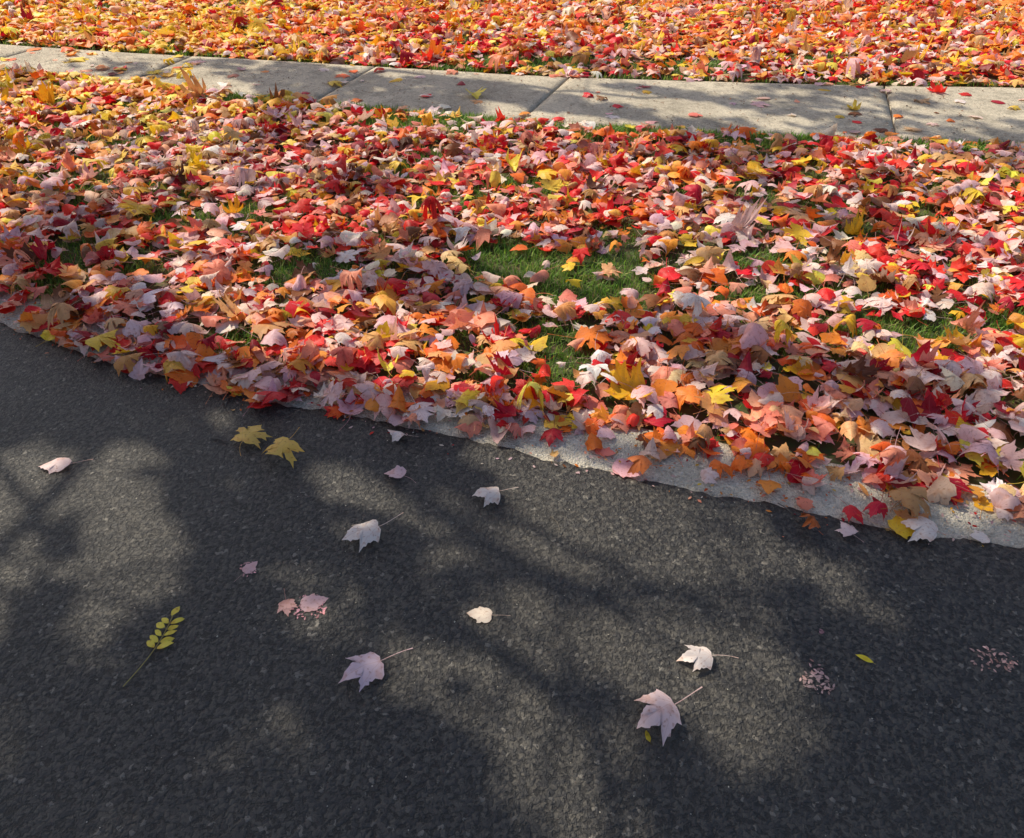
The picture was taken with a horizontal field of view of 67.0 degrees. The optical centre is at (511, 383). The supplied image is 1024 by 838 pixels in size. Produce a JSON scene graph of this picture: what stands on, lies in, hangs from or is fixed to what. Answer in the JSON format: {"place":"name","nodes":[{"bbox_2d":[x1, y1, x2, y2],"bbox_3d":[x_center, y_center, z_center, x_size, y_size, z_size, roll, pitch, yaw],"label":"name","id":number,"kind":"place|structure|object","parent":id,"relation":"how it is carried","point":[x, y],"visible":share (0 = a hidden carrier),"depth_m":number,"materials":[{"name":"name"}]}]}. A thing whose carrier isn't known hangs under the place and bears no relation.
{"place":"outdoors","nodes":[
{"label":"outdoors","id":0,"kind":"place"},
{"bbox_2d":[0,323,1023,837],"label":"asphalt road","id":1,"kind":"structure","parent":0,"point":[522,719],"depth_m":1.74,"materials":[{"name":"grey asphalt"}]},
{"bbox_2d":[39,458,91,473],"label":"maple leaf","id":2,"kind":"object","parent":1,"relation":"on","point":[57,465],"visible":1,"depth_m":2.21,"materials":[{"name":"pink plant"}]},
{"bbox_2d":[123,606,183,686],"bbox_3d":[-0.792,0.583,1.732,0.063,0.009,0.213,2,36,3],"label":"locust leaf sprig","id":3,"kind":"object","parent":1,"relation":"on","point":[165,641],"visible":1,"depth_m":1.75,"materials":[{"name":"green plant"}]},
{"bbox_2d":[234,561,257,581],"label":"crushed leaf","id":4,"kind":"object","parent":1,"relation":"on","point":[248,568],"visible":1,"depth_m":1.91,"materials":[{"name":"pink plant"}]},
{"bbox_2d":[230,425,271,455],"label":"maple leaf","id":5,"kind":"object","parent":1,"relation":"on","point":[250,434],"visible":1,"depth_m":2.30,"materials":[{"name":"yellow plant"}]},
{"bbox_2d":[263,427,303,466],"bbox_3d":[-0.655,0.191,2.234,0.127,0.054,0.128,-18,40,-23],"label":"maple leaf","id":6,"kind":"object","parent":1,"relation":"on","point":[282,445],"visible":1,"depth_m":2.22,"materials":[{"name":"yellow plant"}]},
{"bbox_2d":[277,590,297,615],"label":"crushed leaf","id":7,"kind":"object","parent":1,"relation":"on","point":[287,604],"visible":1,"depth_m":1.82,"materials":[{"name":"pink plant"}]},
{"bbox_2d":[281,593,327,611],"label":"crushed leaf","id":8,"kind":"object","parent":1,"relation":"on","point":[312,602],"visible":1,"depth_m":1.83,"materials":[{"name":"pink plant"}]},
{"bbox_2d":[291,595,326,619],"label":"crushed leaf","id":9,"kind":"object","parent":1,"relation":"on","point":[323,610],"visible":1,"depth_m":1.81,"materials":[{"name":"pink plant"}]},
{"bbox_2d":[342,512,402,551],"bbox_3d":[-0.368,0.370,2.009,0.103,0.028,0.153,21,41,27],"label":"maple leaf","id":10,"kind":"object","parent":1,"relation":"on","point":[365,533],"visible":1,"depth_m":1.98,"materials":[{"name":"plant"}]},
{"bbox_2d":[338,648,412,691],"bbox_3d":[-0.295,0.619,1.669,0.155,0.025,0.099,0,36,0],"label":"maple leaf","id":11,"kind":"object","parent":1,"relation":"on","point":[366,668],"visible":1,"depth_m":1.66,"materials":[{"name":"plant"}]},
{"bbox_2d":[384,465,415,482],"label":"maple leaf","id":12,"kind":"object","parent":1,"relation":"on","point":[397,471],"visible":1,"depth_m":2.18,"materials":[{"name":"pink plant"}]},
{"bbox_2d":[467,606,509,622],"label":"maple leaf","id":13,"kind":"object","parent":1,"relation":"on","point":[479,614],"visible":1,"depth_m":1.80,"materials":[{"name":"beige plant"}]},
{"bbox_2d":[472,487,517,506],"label":"maple leaf","id":14,"kind":"object","parent":1,"relation":"on","point":[491,494],"visible":1,"depth_m":2.09,"materials":[{"name":"white plant"}]},
{"bbox_2d":[211,392,952,708],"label":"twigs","id":15,"kind":"object","parent":1,"relation":"on","point":[559,527],"visible":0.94,"depth_m":2.07,"materials":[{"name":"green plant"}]},
{"bbox_2d":[645,730,650,742],"bbox_3d":[0.275,0.713,1.560,0.011,0.001,0.029,0,36,0],"label":"yellow leaflet","id":16,"kind":"object","parent":1,"relation":"on","point":[647,736],"visible":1,"depth_m":1.56,"materials":[{"name":"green plant"}]},
{"bbox_2d":[634,686,701,744],"bbox_3d":[0.325,0.678,1.582,0.146,0.032,0.117,0,36,0],"label":"maple leaf","id":17,"kind":"object","parent":1,"relation":"on","point":[660,708],"visible":1,"depth_m":1.57,"materials":[{"name":"pink plant"}]},
{"bbox_2d":[677,645,737,670],"bbox_3d":[0.427,0.602,1.697,0.133,0.020,0.068,0,36,0],"label":"maple leaf","id":18,"kind":"object","parent":1,"relation":"on","point":[701,657],"visible":1,"depth_m":1.69,"materials":[{"name":"white plant"}]},
{"bbox_2d":[799,513,822,534],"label":"dried leaf","id":19,"kind":"object","parent":1,"relation":"on","point":[812,520],"visible":1,"depth_m":2.00,"materials":[{"name":"brown plant"}]},
{"bbox_2d":[809,659,823,676],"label":"crushed leaf","id":20,"kind":"object","parent":1,"relation":"on","point":[822,672],"visible":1,"depth_m":1.68,"materials":[{"name":"plant"}]},
{"bbox_2d":[799,670,834,694],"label":"crushed leaf","id":21,"kind":"object","parent":1,"relation":"on","point":[818,678],"visible":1,"depth_m":1.66,"materials":[{"name":"plant"}]},
{"bbox_2d":[835,521,861,540],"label":"maple leaf","id":22,"kind":"object","parent":1,"relation":"on","point":[845,529],"visible":1,"depth_m":2.00,"materials":[{"name":"pink plant"}]},
{"bbox_2d":[855,654,874,663],"bbox_3d":[0.778,0.606,1.703,0.044,0.005,0.014,22,42,28],"label":"yellow leaflet","id":23,"kind":"object","parent":1,"relation":"on","point":[865,658],"visible":1,"depth_m":1.70,"materials":[{"name":"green plant"}]},
{"bbox_2d":[901,516,966,541],"bbox_3d":[1.082,0.372,2.006,0.142,0.028,0.107,0,36,0],"label":"maple leaf","id":24,"kind":"object","parent":1,"relation":"on","point":[924,527],"visible":0.98,"depth_m":1.99,"materials":[{"name":"white plant"}]},
{"bbox_2d":[970,646,1017,672],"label":"crushed leaf","id":25,"kind":"object","parent":1,"relation":"on","point":[1002,660],"visible":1,"depth_m":1.70,"materials":[{"name":"plant"}]},
{"bbox_2d":[0,44,1023,145],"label":"sidewalk","id":26,"kind":"structure","parent":0,"point":[548,97],"depth_m":5.12,"materials":[{"name":"concrete"}]},
{"bbox_2d":[0,0,1023,488],"bbox_3d":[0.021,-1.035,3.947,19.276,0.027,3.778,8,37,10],"label":"lawn","id":27,"kind":"structure","parent":0,"point":[828,449],"depth_m":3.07,"materials":[{"name":"plant"}]},
{"bbox_2d":[0,0,1023,546],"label":"fallen leaves","id":28,"kind":"object","parent":27,"relation":"on","point":[914,398],"visible":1,"depth_m":3.37,"materials":[{"name":"multicoloured plant"}]},
{"bbox_2d":[0,0,1023,87],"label":"lawn","id":29,"kind":"structure","parent":0,"point":[990,77],"depth_m":5.98,"materials":[{"name":"plant"}]},
{"label":"ground","id":30,"kind":"structure","parent":0,"visible":0},
{"bbox_2d":[0,288,1023,547],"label":"concrete curb","id":31,"kind":"structure","parent":30,"relation":"on","point":[570,450],"depth_m":2.20,"materials":[{"name":"grey concrete"}]},
{"bbox_2d":[627,455,656,474],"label":"maple leaf","id":32,"kind":"object","parent":31,"relation":"on","point":[641,463],"visible":1,"depth_m":2.16,"materials":[{"name":"orange plant"}]},
{"bbox_2d":[834,495,863,523],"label":"maple leaf","id":33,"kind":"object","parent":31,"relation":"on","point":[849,511],"visible":1,"depth_m":2.04,"materials":[{"name":"red plant"}]},
{"bbox_2d":[862,489,887,520],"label":"maple leaf","id":34,"kind":"object","parent":31,"relation":"on","point":[875,507],"visible":1,"depth_m":2.04,"materials":[{"name":"red plant"}]},
{"bbox_2d":[884,486,931,519],"bbox_3d":[1.036,0.313,2.046,0.147,0.060,0.141,0,36,0],"label":"maple leaf","id":35,"kind":"object","parent":31,"relation":"on","point":[911,497],"visible":1,"depth_m":2.03,"materials":[{"name":"brown plant"}]}
]}

